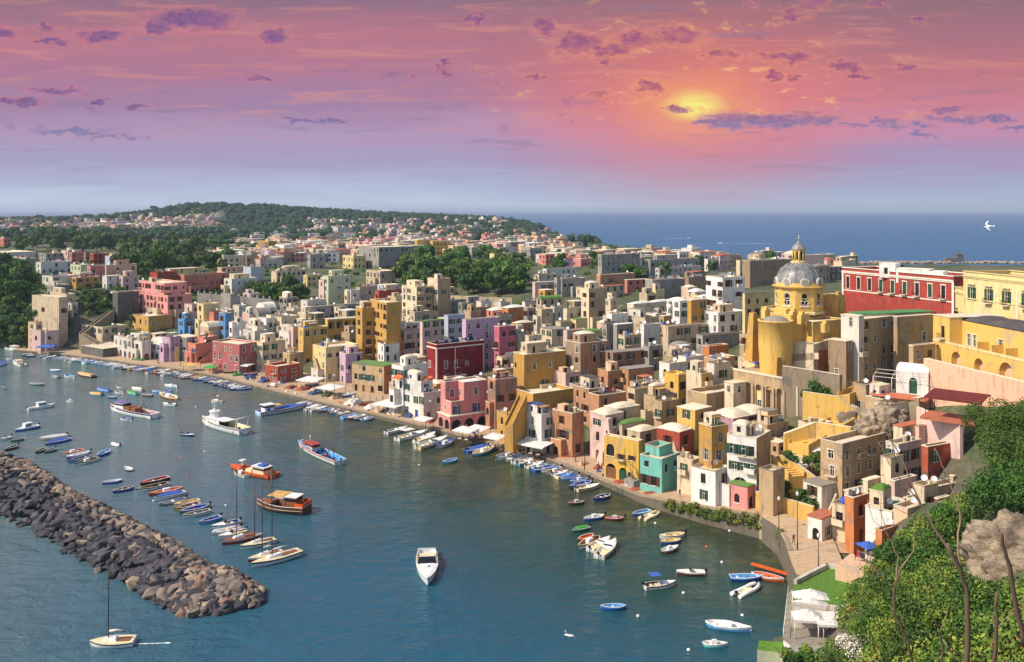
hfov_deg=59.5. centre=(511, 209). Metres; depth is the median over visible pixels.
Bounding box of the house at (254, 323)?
[246,317,268,332]
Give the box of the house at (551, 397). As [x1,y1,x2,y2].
[515,382,572,409]
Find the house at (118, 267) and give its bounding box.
[105,260,136,274]
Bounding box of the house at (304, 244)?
[301,242,311,246]
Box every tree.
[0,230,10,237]
[0,252,14,263]
[0,262,15,275]
[0,272,11,280]
[0,277,12,297]
[0,296,27,310]
[0,308,6,315]
[0,314,18,346]
[1,279,30,299]
[4,302,21,315]
[6,323,27,344]
[7,271,23,280]
[8,227,17,233]
[9,258,28,270]
[9,266,38,282]
[9,312,24,324]
[10,274,23,280]
[13,233,27,250]
[15,263,33,274]
[16,282,30,295]
[17,306,37,324]
[27,231,40,247]
[29,234,42,247]
[36,225,48,237]
[44,233,61,247]
[47,228,66,238]
[50,238,65,249]
[58,231,70,242]
[67,230,77,243]
[71,237,90,249]
[72,232,90,251]
[75,228,92,241]
[78,295,84,301]
[84,293,95,302]
[84,302,96,311]
[86,289,94,295]
[90,232,112,249]
[90,238,102,249]
[91,229,102,236]
[94,226,105,231]
[94,300,107,310]
[98,308,108,314]
[102,237,116,249]
[105,302,112,308]
[106,293,112,301]
[109,252,126,263]
[116,231,131,241]
[120,241,135,252]
[121,251,140,271]
[127,237,139,248]
[129,313,135,322]
[136,240,148,253]
[137,256,148,261]
[138,234,152,245]
[138,259,153,274]
[144,241,160,250]
[145,245,158,258]
[149,244,176,257]
[149,244,177,270]
[156,239,177,250]
[162,235,179,245]
[167,230,175,235]
[169,246,182,257]
[177,254,194,267]
[177,258,193,267]
[178,241,193,255]
[190,235,206,254]
[192,254,202,266]
[193,229,205,238]
[199,250,225,268]
[207,238,222,248]
[211,261,228,271]
[216,239,227,246]
[218,233,232,239]
[219,248,237,259]
[222,244,234,248]
[237,241,247,244]
[245,282,254,288]
[252,285,261,297]
[254,283,269,297]
[260,285,276,298]
[273,289,285,300]
[275,286,285,293]
[279,274,294,286]
[285,284,300,297]
[291,278,299,285]
[294,282,310,295]
[392,258,414,279]
[396,251,409,265]
[400,252,421,266]
[402,265,430,284]
[413,244,434,258]
[413,256,443,275]
[420,273,435,284]
[438,260,447,274]
[442,248,470,265]
[443,248,451,264]
[445,265,457,283]
[449,256,465,262]
[451,259,470,272]
[452,247,472,262]
[455,266,468,282]
[457,245,470,257]
[458,273,475,293]
[461,266,486,290]
[461,276,484,293]
[468,263,484,276]
[473,250,497,260]
[474,260,491,271]
[477,243,493,250]
[478,257,489,261]
[484,260,512,293]
[484,272,507,293]
[487,261,496,270]
[490,258,514,271]
[492,253,508,260]
[494,247,507,252]
[501,273,524,293]
[504,273,517,281]
[505,256,522,273]
[508,274,525,292]
[510,263,530,278]
[513,252,526,262]
[551,259,561,267]
[554,252,566,266]
[588,251,604,267]
[621,263,639,276]
[630,263,640,275]
[656,261,670,274]
[706,261,717,270]
[762,250,776,258]
[779,449,799,464]
[785,480,792,498]
[793,488,818,508]
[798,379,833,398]
[802,450,819,472]
[867,489,914,661]
[871,392,973,661]
[928,611,957,661]
[991,591,1013,661]
[993,521,1023,646]
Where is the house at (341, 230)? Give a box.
[333,226,352,235]
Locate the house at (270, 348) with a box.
[253,332,285,370]
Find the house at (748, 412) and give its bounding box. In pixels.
[715,404,763,431]
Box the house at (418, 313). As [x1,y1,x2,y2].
[410,305,429,321]
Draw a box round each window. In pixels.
[253,467,271,471]
[261,405,274,410]
[263,344,268,350]
[305,330,309,336]
[317,308,324,311]
[334,335,340,339]
[359,374,367,380]
[365,348,371,353]
[368,375,374,381]
[377,385,382,391]
[391,368,396,375]
[395,369,403,376]
[404,383,409,390]
[405,342,414,348]
[413,396,417,403]
[419,396,423,404]
[424,322,429,327]
[426,288,431,292]
[433,321,437,326]
[450,389,454,397]
[453,405,459,414]
[473,402,479,411]
[474,386,477,394]
[485,352,488,359]
[497,395,503,402]
[502,360,508,365]
[508,342,514,346]
[509,393,514,400]
[529,429,534,437]
[532,363,536,369]
[545,429,550,438]
[546,417,551,425]
[556,429,568,439]
[557,330,562,336]
[559,415,563,424]
[570,376,577,382]
[575,345,578,352]
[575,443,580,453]
[581,404,588,411]
[593,418,600,425]
[598,311,603,316]
[606,444,613,456]
[617,453,624,459]
[626,338,630,344]
[627,353,634,359]
[628,392,633,399]
[628,455,634,461]
[634,337,638,344]
[639,473,651,484]
[643,350,647,357]
[646,433,651,442]
[647,475,659,486]
[653,349,658,357]
[655,409,661,417]
[663,435,671,442]
[667,408,673,416]
[669,381,673,389]
[680,382,685,389]
[680,463,687,469]
[681,311,686,316]
[682,409,689,418]
[683,435,687,445]
[699,326,706,332]
[700,301,705,308]
[700,473,705,484]
[700,489,707,500]
[702,448,709,460]
[714,450,724,460]
[717,433,724,442]
[719,370,726,377]
[720,315,724,321]
[725,280,731,286]
[725,442,739,454]
[726,384,730,392]
[729,460,739,470]
[730,325,736,330]
[733,494,739,503]
[734,444,748,455]
[737,385,741,392]
[737,462,748,471]
[745,463,755,472]
[748,446,754,457]
[749,416,755,421]
[771,430,776,438]
[780,428,786,435]
[782,292,790,306]
[800,292,809,306]
[807,484,816,496]
[816,292,821,306]
[825,525,831,536]
[827,448,833,459]
[829,464,834,475]
[836,511,842,520]
[845,452,849,460]
[845,481,849,488]
[846,464,849,477]
[848,318,852,326]
[855,400,862,408]
[855,478,862,486]
[857,278,859,289]
[857,461,861,473]
[858,505,864,517]
[865,363,868,370]
[867,279,870,290]
[868,458,872,470]
[878,441,882,451]
[882,371,885,380]
[883,360,886,367]
[885,448,893,453]
[895,463,900,474]
[900,450,908,462]
[903,427,912,434]
[911,448,918,460]
[911,466,920,479]
[916,283,918,295]
[916,351,921,359]
[922,331,926,340]
[927,496,933,502]
[928,350,932,357]
[930,450,940,462]
[942,286,944,298]
[968,287,975,300]
[968,333,970,345]
[972,334,976,346]
[984,289,992,302]
[998,338,1003,344]
[1002,291,1010,305]
[1021,293,1023,307]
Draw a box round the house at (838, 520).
[831,497,844,542]
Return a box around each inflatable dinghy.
[111,442,121,446]
[158,495,189,505]
[212,523,243,533]
[638,510,660,520]
[730,581,760,598]
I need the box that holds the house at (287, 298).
[279,291,297,309]
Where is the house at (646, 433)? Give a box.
[626,424,656,452]
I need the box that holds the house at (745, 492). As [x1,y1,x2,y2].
[727,479,754,508]
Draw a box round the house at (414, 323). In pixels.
[406,319,419,328]
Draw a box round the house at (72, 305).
[68,300,77,317]
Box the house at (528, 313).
[523,305,534,320]
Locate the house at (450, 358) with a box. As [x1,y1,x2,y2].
[427,337,483,379]
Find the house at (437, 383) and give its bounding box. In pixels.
[433,379,442,389]
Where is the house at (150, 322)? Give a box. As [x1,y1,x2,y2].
[132,312,172,332]
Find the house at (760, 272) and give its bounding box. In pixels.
[742,257,791,287]
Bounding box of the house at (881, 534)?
[875,509,897,544]
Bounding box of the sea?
[0,211,1023,661]
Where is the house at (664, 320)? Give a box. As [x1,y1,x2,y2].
[659,315,679,345]
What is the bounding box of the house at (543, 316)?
[533,304,552,333]
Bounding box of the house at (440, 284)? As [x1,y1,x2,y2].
[428,274,450,318]
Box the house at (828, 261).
[824,257,835,265]
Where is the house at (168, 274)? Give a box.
[150,269,176,280]
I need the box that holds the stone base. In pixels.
[81,342,120,356]
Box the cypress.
[583,237,587,246]
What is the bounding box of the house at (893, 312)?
[849,309,934,353]
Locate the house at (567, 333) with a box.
[563,327,586,346]
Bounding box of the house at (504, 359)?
[495,351,512,367]
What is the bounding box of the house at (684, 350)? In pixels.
[674,344,695,356]
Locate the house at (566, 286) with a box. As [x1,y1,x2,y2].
[554,274,584,296]
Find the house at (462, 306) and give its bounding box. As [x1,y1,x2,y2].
[458,296,478,313]
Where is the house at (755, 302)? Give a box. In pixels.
[742,291,770,333]
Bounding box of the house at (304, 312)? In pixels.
[298,306,310,319]
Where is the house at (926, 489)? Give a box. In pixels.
[912,474,938,502]
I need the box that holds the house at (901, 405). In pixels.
[875,394,907,409]
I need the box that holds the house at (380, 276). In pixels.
[366,267,395,284]
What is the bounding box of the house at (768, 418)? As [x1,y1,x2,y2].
[751,407,787,439]
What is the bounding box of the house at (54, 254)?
[36,250,62,261]
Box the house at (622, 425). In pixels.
[614,417,647,435]
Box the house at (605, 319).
[603,309,613,322]
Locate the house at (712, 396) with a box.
[687,383,723,411]
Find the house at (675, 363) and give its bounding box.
[659,353,685,383]
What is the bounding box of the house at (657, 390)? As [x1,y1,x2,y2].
[641,382,676,426]
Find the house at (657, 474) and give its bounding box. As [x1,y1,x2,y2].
[639,450,679,492]
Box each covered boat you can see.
[0,361,7,365]
[38,432,67,440]
[45,435,70,445]
[68,358,82,362]
[77,372,96,377]
[84,360,98,364]
[90,392,103,395]
[97,387,111,391]
[104,363,120,366]
[121,366,137,369]
[127,391,139,395]
[132,387,145,391]
[135,367,148,371]
[154,490,185,500]
[303,405,321,410]
[464,443,488,452]
[561,472,579,480]
[572,523,590,532]
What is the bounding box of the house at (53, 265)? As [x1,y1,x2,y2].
[36,259,71,274]
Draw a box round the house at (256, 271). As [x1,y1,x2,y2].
[243,264,263,280]
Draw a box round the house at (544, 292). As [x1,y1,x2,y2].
[538,289,553,295]
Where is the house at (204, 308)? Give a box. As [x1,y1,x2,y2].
[195,300,218,334]
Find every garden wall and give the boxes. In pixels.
[755,491,814,520]
[780,455,815,478]
[783,421,851,450]
[803,391,859,420]
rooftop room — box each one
[879,262,900,277]
[895,267,933,282]
[929,270,947,284]
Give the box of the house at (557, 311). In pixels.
[550,303,562,325]
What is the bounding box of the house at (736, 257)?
[726,252,740,266]
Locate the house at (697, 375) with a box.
[686,360,712,403]
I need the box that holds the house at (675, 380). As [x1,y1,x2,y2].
[664,364,686,405]
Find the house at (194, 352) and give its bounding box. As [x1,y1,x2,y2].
[183,339,211,363]
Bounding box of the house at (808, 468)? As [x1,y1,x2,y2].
[799,460,818,475]
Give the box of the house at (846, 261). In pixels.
[834,256,855,266]
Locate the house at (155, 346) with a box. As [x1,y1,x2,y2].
[151,336,162,358]
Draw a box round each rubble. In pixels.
[0,450,267,617]
[861,260,1023,263]
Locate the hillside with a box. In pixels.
[0,207,1023,660]
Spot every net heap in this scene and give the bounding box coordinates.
[212,368,223,372]
[231,371,242,375]
[244,375,256,379]
[258,378,269,382]
[270,381,282,385]
[284,385,296,388]
[295,386,310,390]
[307,390,322,394]
[319,391,333,396]
[328,394,342,399]
[343,398,361,405]
[364,403,377,409]
[372,406,387,412]
[393,410,405,416]
[404,412,411,417]
[578,460,588,465]
[593,464,601,469]
[613,479,623,483]
[629,487,639,490]
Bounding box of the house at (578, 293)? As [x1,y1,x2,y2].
[576,285,584,299]
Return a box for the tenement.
[864,315,897,391]
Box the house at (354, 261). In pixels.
[343,253,365,268]
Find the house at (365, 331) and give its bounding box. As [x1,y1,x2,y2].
[356,300,374,359]
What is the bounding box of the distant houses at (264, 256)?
[0,212,720,267]
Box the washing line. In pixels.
[856,550,872,560]
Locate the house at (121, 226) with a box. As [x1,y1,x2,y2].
[110,223,130,229]
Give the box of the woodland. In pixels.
[0,201,601,242]
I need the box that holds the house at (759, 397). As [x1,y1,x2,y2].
[757,390,768,405]
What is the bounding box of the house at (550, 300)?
[536,295,563,307]
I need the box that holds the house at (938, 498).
[934,478,949,501]
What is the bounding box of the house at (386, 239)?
[374,237,392,241]
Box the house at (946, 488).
[931,472,956,495]
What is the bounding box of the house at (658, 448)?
[645,440,671,456]
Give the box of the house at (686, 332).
[663,321,706,354]
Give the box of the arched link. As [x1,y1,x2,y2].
[954,286,962,312]
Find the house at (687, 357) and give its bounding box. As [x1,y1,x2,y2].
[678,351,703,369]
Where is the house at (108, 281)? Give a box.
[102,275,121,288]
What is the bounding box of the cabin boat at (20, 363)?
[13,359,26,367]
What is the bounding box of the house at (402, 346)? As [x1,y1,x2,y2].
[401,337,409,355]
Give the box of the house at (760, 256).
[754,254,768,259]
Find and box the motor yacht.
[416,548,437,584]
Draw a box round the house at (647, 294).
[639,287,656,300]
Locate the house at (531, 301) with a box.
[522,298,535,306]
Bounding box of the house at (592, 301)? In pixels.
[581,280,604,328]
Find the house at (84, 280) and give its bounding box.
[72,272,99,289]
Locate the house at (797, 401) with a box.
[796,387,801,416]
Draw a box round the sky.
[0,0,1023,210]
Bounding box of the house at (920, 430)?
[915,424,925,443]
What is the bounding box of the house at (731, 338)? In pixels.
[696,331,741,354]
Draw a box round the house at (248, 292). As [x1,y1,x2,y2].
[243,289,259,297]
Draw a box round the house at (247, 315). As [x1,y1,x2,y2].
[242,306,254,323]
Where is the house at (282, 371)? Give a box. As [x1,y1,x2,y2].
[265,361,299,382]
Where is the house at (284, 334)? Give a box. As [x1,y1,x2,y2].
[279,324,297,350]
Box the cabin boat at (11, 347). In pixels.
[4,345,19,350]
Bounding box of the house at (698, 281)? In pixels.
[685,273,705,290]
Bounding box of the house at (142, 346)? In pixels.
[131,333,150,359]
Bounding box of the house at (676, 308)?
[666,297,686,323]
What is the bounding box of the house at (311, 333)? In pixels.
[298,320,327,364]
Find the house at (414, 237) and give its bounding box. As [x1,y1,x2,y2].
[406,235,421,239]
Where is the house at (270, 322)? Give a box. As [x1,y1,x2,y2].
[259,316,275,332]
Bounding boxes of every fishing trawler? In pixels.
[110,400,160,419]
[202,404,250,435]
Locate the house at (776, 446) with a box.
[771,439,782,458]
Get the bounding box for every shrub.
[779,643,819,661]
[814,635,853,661]
[835,633,868,661]
[845,597,889,651]
[856,562,916,614]
[866,616,941,661]
[872,542,899,571]
[875,535,942,575]
[885,584,963,643]
[914,505,973,550]
[929,501,984,536]
[930,610,1005,658]
[949,569,1023,620]
[959,400,1022,443]
[961,457,1023,515]
[973,424,1023,474]
[985,395,1023,433]
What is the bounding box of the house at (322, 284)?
[319,277,325,297]
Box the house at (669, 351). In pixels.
[663,348,682,360]
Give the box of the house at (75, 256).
[69,250,82,263]
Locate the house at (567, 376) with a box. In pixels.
[554,366,580,386]
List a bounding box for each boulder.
[0,501,13,512]
[5,482,22,486]
[7,478,19,481]
[12,501,22,508]
[14,498,27,513]
[17,487,27,491]
[18,479,30,486]
[29,522,42,529]
[30,509,43,518]
[31,511,48,524]
[32,487,40,492]
[36,522,42,532]
[39,486,49,492]
[42,519,64,528]
[51,506,60,514]
[52,497,63,502]
[54,532,67,542]
[58,529,64,538]
[59,545,77,553]
[65,506,78,513]
[66,530,79,541]
[74,552,91,559]
[80,530,95,539]
[84,556,96,562]
[87,541,100,552]
[90,524,99,529]
[90,559,98,566]
[92,546,112,556]
[93,520,102,524]
[94,526,105,530]
[96,539,108,547]
[96,550,112,561]
[105,523,113,530]
[108,537,118,548]
[109,576,139,590]
[112,546,128,555]
[116,541,131,549]
[116,556,126,564]
[118,550,133,558]
[120,570,131,580]
[128,542,140,549]
[129,564,141,576]
[136,538,147,545]
[136,549,154,560]
[138,551,158,564]
[138,567,152,579]
[138,580,155,595]
[140,541,159,547]
[140,566,147,571]
[141,553,152,563]
[142,586,158,598]
[144,555,161,565]
[147,579,164,586]
[148,547,163,551]
[151,574,160,579]
[152,565,161,572]
[153,596,161,604]
[156,587,167,601]
[156,587,178,606]
[159,557,176,563]
[160,560,171,566]
[160,561,175,571]
[161,575,172,582]
[167,583,183,593]
[167,597,180,608]
[168,545,178,552]
[168,568,183,580]
[168,589,185,599]
[169,561,178,572]
[174,577,185,582]
[174,607,185,617]
[175,590,188,597]
[175,599,180,605]
[177,603,188,610]
[181,598,192,602]
[182,580,188,588]
[184,567,199,579]
[184,606,191,617]
[185,608,199,617]
[186,588,204,597]
[187,574,203,584]
[187,579,194,585]
[187,601,195,609]
[190,593,202,603]
[191,584,202,588]
[199,606,208,614]
[200,576,210,586]
[202,589,214,596]
[202,605,208,613]
[205,593,215,601]
[207,601,213,614]
[208,581,216,588]
[208,599,217,606]
[208,604,232,616]
[209,574,217,580]
[212,576,225,584]
[212,602,219,609]
[215,584,228,590]
[215,593,225,597]
[216,569,227,573]
[219,597,232,604]
[226,576,236,584]
[228,579,244,594]
[232,599,246,611]
[235,572,244,576]
[236,582,243,596]
[240,590,250,596]
[240,596,247,600]
[242,580,252,589]
[248,593,260,598]
[254,588,263,596]
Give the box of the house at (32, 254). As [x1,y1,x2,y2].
[0,250,35,257]
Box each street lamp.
[584,428,584,469]
[796,491,798,549]
[817,533,819,565]
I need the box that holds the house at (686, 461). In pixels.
[677,446,698,494]
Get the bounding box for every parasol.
[791,588,829,600]
[791,598,827,609]
[791,608,823,640]
[812,610,838,643]
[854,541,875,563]
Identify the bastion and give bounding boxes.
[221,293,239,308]
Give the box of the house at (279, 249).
[273,247,294,250]
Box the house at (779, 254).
[773,250,783,257]
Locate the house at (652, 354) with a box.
[642,340,661,369]
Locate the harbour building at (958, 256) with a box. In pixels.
[943,252,963,261]
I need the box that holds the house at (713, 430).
[699,411,728,468]
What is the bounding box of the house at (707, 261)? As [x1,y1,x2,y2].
[704,257,723,270]
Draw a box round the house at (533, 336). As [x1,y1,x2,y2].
[525,328,541,341]
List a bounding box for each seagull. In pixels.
[564,630,575,638]
[984,221,994,230]
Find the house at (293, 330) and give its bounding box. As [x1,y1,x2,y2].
[285,323,301,351]
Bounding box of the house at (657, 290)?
[652,283,663,298]
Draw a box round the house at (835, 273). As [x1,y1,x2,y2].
[830,266,845,279]
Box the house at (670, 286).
[645,275,684,298]
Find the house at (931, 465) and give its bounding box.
[921,439,964,479]
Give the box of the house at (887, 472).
[880,445,903,483]
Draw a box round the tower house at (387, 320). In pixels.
[370,297,400,361]
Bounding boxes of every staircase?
[79,309,113,336]
[79,333,103,350]
[314,356,320,369]
[505,393,526,452]
[672,441,684,454]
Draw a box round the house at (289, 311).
[280,306,293,313]
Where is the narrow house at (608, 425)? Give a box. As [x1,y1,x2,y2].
[595,417,613,467]
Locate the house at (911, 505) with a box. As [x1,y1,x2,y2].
[893,489,925,523]
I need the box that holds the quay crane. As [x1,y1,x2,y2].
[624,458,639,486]
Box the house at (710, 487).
[691,459,729,506]
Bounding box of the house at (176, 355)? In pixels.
[174,343,178,361]
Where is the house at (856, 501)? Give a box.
[844,486,868,553]
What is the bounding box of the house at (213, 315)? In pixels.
[208,308,220,320]
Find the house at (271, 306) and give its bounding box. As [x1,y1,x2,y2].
[256,302,276,313]
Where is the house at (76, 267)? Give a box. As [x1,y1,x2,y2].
[70,262,90,273]
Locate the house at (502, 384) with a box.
[485,368,516,428]
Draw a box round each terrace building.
[783,585,826,654]
[792,563,852,629]
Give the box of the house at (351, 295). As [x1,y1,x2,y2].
[344,286,360,303]
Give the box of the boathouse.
[757,640,782,661]
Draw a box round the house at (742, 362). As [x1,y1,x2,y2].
[738,353,749,368]
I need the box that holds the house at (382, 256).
[358,245,414,268]
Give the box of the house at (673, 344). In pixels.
[668,341,692,349]
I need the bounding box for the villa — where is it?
[221,273,256,293]
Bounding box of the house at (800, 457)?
[792,442,819,475]
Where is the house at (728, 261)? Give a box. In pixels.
[710,253,733,270]
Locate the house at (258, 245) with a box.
[256,244,268,247]
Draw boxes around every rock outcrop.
[835,404,861,424]
[852,407,880,435]
[874,400,910,439]
[959,508,1023,581]
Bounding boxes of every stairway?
[771,454,804,499]
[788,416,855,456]
[828,493,836,510]
[838,386,854,404]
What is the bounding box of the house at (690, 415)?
[676,402,711,451]
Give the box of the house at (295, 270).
[271,265,305,282]
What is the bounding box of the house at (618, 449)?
[604,433,642,479]
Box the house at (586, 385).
[573,374,607,426]
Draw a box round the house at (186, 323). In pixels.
[178,312,194,333]
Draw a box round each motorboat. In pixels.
[0,434,12,440]
[26,352,41,357]
[145,366,163,373]
[152,369,169,373]
[157,369,175,374]
[160,369,178,376]
[163,402,177,406]
[173,373,189,377]
[177,374,192,378]
[181,431,193,436]
[192,376,207,380]
[211,517,241,528]
[217,526,247,539]
[222,383,236,387]
[309,405,327,411]
[336,409,350,415]
[384,426,407,434]
[394,427,428,441]
[412,431,435,443]
[414,434,447,449]
[515,457,534,465]
[524,460,543,468]
[551,469,568,476]
[574,483,599,491]
[586,535,609,552]
[594,537,615,559]
[642,572,675,590]
[676,567,706,576]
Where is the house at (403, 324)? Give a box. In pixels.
[401,318,405,328]
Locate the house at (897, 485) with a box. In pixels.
[889,474,916,497]
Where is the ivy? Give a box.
[662,498,784,546]
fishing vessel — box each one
[255,402,306,416]
[298,436,345,465]
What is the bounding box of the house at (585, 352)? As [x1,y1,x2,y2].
[566,331,607,375]
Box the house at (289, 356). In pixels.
[283,347,302,375]
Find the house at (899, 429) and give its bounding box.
[892,420,916,438]
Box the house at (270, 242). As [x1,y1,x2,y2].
[258,239,275,245]
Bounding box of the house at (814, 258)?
[786,254,824,263]
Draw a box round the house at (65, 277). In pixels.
[42,269,77,286]
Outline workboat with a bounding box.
[230,459,279,479]
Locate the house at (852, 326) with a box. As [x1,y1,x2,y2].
[840,313,867,385]
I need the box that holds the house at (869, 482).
[862,475,879,492]
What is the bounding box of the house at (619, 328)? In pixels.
[613,322,633,349]
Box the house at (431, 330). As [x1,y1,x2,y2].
[420,319,443,361]
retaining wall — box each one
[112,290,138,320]
[782,365,841,417]
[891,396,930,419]
[924,358,1023,407]
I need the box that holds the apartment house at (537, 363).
[513,340,565,389]
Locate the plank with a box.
[751,562,786,574]
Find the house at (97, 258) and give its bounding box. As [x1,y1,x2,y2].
[90,253,107,263]
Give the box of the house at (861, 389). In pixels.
[852,376,879,408]
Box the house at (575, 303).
[567,300,580,306]
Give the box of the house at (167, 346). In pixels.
[160,330,179,361]
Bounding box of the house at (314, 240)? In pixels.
[305,240,323,241]
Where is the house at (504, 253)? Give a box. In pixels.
[490,251,511,257]
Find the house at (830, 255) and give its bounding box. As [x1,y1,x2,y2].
[824,253,834,258]
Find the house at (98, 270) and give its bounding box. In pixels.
[87,263,104,280]
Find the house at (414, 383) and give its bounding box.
[404,369,432,416]
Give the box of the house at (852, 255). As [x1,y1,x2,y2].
[849,252,857,265]
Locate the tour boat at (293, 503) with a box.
[252,490,311,514]
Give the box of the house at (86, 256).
[83,252,95,260]
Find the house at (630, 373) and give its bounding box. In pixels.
[619,364,654,398]
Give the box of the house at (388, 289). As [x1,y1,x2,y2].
[374,284,401,298]
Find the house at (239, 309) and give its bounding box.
[233,302,246,317]
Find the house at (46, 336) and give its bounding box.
[31,324,58,353]
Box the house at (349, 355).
[339,345,361,382]
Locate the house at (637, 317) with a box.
[628,308,657,332]
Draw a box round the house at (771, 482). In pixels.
[759,455,784,539]
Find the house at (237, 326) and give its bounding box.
[229,317,246,336]
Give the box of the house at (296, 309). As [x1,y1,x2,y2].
[286,301,300,314]
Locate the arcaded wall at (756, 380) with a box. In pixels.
[733,366,784,417]
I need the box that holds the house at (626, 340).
[618,330,640,348]
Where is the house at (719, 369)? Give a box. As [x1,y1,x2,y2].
[707,357,730,384]
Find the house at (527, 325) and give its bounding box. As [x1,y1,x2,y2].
[512,320,533,333]
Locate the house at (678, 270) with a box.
[655,264,700,277]
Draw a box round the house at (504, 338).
[493,320,515,368]
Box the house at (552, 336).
[540,326,566,347]
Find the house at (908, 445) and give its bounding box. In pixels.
[885,430,921,480]
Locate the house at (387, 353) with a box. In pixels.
[378,337,398,362]
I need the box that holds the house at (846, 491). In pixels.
[843,485,862,496]
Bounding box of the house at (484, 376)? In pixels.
[473,372,492,390]
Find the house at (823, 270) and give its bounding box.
[812,264,829,282]
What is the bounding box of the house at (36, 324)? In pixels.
[28,319,41,349]
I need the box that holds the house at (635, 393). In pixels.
[627,382,647,416]
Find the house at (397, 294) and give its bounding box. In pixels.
[388,292,401,310]
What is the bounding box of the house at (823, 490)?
[802,476,836,510]
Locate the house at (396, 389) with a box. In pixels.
[389,354,427,414]
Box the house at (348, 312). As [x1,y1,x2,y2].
[338,308,355,316]
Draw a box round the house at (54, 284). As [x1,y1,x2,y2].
[47,281,68,294]
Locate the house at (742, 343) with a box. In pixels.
[740,333,746,355]
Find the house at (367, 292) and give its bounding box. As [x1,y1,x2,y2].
[356,283,377,300]
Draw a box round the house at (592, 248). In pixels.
[586,247,598,249]
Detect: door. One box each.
[606,466,615,478]
[619,470,626,479]
[749,496,751,507]
[813,528,818,539]
[859,530,862,541]
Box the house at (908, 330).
[893,313,932,391]
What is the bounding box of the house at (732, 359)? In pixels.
[709,350,734,367]
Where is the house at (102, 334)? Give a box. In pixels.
[82,323,124,341]
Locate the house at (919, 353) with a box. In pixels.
[909,342,935,363]
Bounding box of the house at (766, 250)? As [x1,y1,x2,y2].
[759,247,771,252]
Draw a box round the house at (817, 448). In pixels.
[812,446,819,452]
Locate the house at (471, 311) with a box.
[463,304,480,318]
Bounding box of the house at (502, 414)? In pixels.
[497,406,508,441]
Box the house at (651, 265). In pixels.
[645,254,698,275]
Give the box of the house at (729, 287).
[706,272,744,309]
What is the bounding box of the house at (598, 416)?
[589,407,623,457]
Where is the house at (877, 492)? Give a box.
[865,483,903,549]
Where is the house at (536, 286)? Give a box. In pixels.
[532,281,553,299]
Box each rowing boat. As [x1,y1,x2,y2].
[4,442,19,450]
[11,438,23,442]
[29,383,43,385]
[35,447,45,453]
[36,354,49,357]
[43,355,56,358]
[44,446,56,453]
[61,448,84,455]
[64,374,73,377]
[66,448,91,459]
[68,454,91,462]
[75,457,99,465]
[97,449,109,456]
[102,479,121,484]
[111,364,126,368]
[113,486,133,493]
[114,390,124,393]
[120,417,132,420]
[124,466,132,471]
[136,481,168,491]
[140,475,169,485]
[141,394,152,396]
[164,384,177,387]
[173,498,199,506]
[174,501,200,511]
[180,501,211,514]
[181,374,197,379]
[182,506,211,518]
[199,512,221,524]
[213,381,229,385]
[218,382,234,386]
[223,369,237,372]
[229,385,245,390]
[233,469,250,478]
[236,385,251,390]
[243,372,257,375]
[305,382,318,386]
[317,408,332,412]
[329,410,343,414]
[339,412,354,417]
[340,413,357,419]
[342,392,355,397]
[347,414,365,419]
[354,416,368,420]
[359,400,373,405]
[360,416,373,421]
[434,437,454,448]
[442,458,456,464]
[494,452,511,461]
[506,455,526,462]
[511,456,529,463]
[522,459,539,466]
[531,464,555,472]
[541,464,562,472]
[554,471,572,479]
[568,499,583,504]
[569,478,592,488]
[570,475,589,482]
[577,533,593,542]
[578,535,599,549]
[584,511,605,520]
[594,493,609,500]
[600,603,625,610]
[605,514,625,520]
[632,508,651,516]
[659,529,686,538]
[660,538,680,544]
[702,639,727,648]
[705,619,750,632]
[729,573,763,581]
[751,571,783,582]
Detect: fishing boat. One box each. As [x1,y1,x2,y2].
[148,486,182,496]
[159,391,177,400]
[472,444,495,456]
[499,452,516,458]
[530,463,546,469]
[546,467,563,474]
[661,544,677,553]
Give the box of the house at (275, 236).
[270,233,288,239]
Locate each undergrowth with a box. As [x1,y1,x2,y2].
[0,237,704,346]
[0,267,228,345]
[830,479,1023,661]
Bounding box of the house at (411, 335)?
[401,325,419,354]
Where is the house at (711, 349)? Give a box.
[702,340,728,356]
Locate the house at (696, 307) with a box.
[687,298,706,323]
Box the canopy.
[924,388,990,413]
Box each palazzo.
[137,277,186,308]
[323,270,350,304]
[462,316,498,368]
[841,266,963,313]
[962,270,1023,319]
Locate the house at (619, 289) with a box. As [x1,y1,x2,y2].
[599,284,624,297]
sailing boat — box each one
[89,558,136,648]
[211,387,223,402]
[221,470,258,544]
[240,479,276,549]
[248,483,282,562]
[251,468,302,567]
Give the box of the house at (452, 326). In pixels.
[444,308,464,339]
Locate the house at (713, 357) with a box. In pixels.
[704,353,732,376]
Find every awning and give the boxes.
[35,345,58,351]
[183,362,200,365]
[203,365,219,372]
[235,363,254,366]
[296,376,324,382]
[315,383,345,393]
[372,399,401,416]
[392,374,405,383]
[413,416,433,431]
[452,426,478,443]
[470,424,490,432]
[483,433,504,440]
[516,438,553,459]
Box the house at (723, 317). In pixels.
[704,303,741,332]
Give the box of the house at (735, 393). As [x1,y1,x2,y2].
[724,379,746,407]
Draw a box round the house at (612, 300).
[605,292,621,313]
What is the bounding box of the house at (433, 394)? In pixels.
[418,386,440,418]
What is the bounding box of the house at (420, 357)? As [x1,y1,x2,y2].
[414,353,425,361]
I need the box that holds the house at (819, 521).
[807,508,831,540]
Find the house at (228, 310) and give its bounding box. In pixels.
[220,307,233,320]
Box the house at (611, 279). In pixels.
[596,270,634,285]
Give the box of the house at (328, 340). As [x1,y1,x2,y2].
[321,336,337,342]
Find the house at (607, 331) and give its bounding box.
[601,321,614,349]
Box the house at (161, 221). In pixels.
[154,219,165,224]
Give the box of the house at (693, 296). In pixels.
[690,289,703,298]
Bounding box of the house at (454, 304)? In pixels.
[451,296,465,313]

